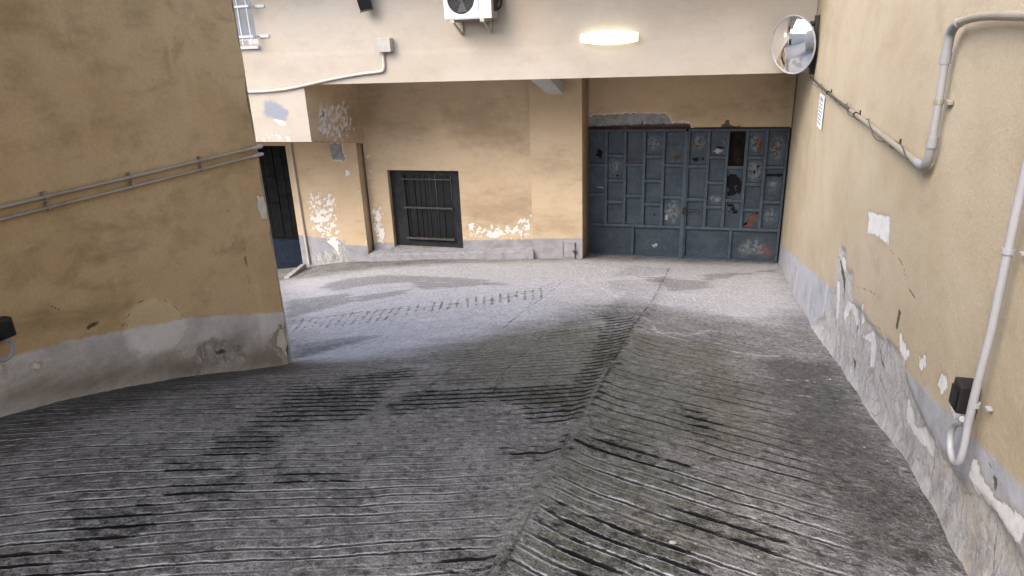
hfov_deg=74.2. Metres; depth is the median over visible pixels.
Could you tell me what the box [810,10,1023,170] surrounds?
conduit
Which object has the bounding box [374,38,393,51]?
junction box
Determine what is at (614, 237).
garage door leaf
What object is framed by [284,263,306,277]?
kerb
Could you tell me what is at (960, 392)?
photocell box
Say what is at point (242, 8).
window
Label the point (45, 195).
wall pipe
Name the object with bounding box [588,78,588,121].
thin pipe
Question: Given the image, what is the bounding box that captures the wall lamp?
[580,30,637,44]
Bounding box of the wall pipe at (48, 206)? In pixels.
[0,152,263,221]
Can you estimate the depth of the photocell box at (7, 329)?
3.11 m
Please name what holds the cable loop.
attached to the passage building at (173, 278)
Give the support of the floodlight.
attached to the garage building at (676, 146)
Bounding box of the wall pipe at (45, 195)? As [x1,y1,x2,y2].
[0,144,262,209]
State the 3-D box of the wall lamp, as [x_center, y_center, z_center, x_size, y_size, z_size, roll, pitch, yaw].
[1.240,-3.202,8.665,0.730,0.170,0.143,3,21,16]
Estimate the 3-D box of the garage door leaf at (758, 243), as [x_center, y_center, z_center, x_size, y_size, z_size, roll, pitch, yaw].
[3.664,-1.516,11.277,1.587,2.231,0.129,3,21,13]
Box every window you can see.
[233,0,268,48]
[389,170,462,250]
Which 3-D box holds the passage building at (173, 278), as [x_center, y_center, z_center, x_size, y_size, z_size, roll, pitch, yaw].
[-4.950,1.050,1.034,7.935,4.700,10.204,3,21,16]
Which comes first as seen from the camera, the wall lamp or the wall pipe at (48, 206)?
the wall pipe at (48, 206)
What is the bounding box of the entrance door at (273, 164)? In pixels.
[257,146,302,268]
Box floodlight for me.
[357,0,372,12]
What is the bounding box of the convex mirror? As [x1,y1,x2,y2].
[771,15,820,74]
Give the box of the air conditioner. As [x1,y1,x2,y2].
[443,0,502,34]
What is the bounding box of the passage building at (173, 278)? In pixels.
[0,0,292,416]
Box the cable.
[808,78,908,159]
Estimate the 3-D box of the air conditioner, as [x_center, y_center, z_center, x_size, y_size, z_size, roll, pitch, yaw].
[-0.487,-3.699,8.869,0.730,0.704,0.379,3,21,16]
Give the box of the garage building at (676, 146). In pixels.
[233,0,817,268]
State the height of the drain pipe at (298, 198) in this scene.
2.321 m
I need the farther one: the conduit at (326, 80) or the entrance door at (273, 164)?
the entrance door at (273, 164)
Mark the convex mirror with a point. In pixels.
(794, 41)
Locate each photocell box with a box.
[0,316,16,340]
[948,377,973,413]
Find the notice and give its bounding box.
[817,93,824,129]
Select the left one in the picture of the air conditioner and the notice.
the air conditioner
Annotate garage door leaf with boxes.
[589,129,688,258]
[682,128,789,262]
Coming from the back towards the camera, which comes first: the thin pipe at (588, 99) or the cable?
the thin pipe at (588, 99)
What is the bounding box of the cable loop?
[0,338,14,361]
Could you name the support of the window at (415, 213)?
in the garage building at (676, 146)
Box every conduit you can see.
[248,52,384,92]
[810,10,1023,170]
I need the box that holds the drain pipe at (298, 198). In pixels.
[289,143,309,264]
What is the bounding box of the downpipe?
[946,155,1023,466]

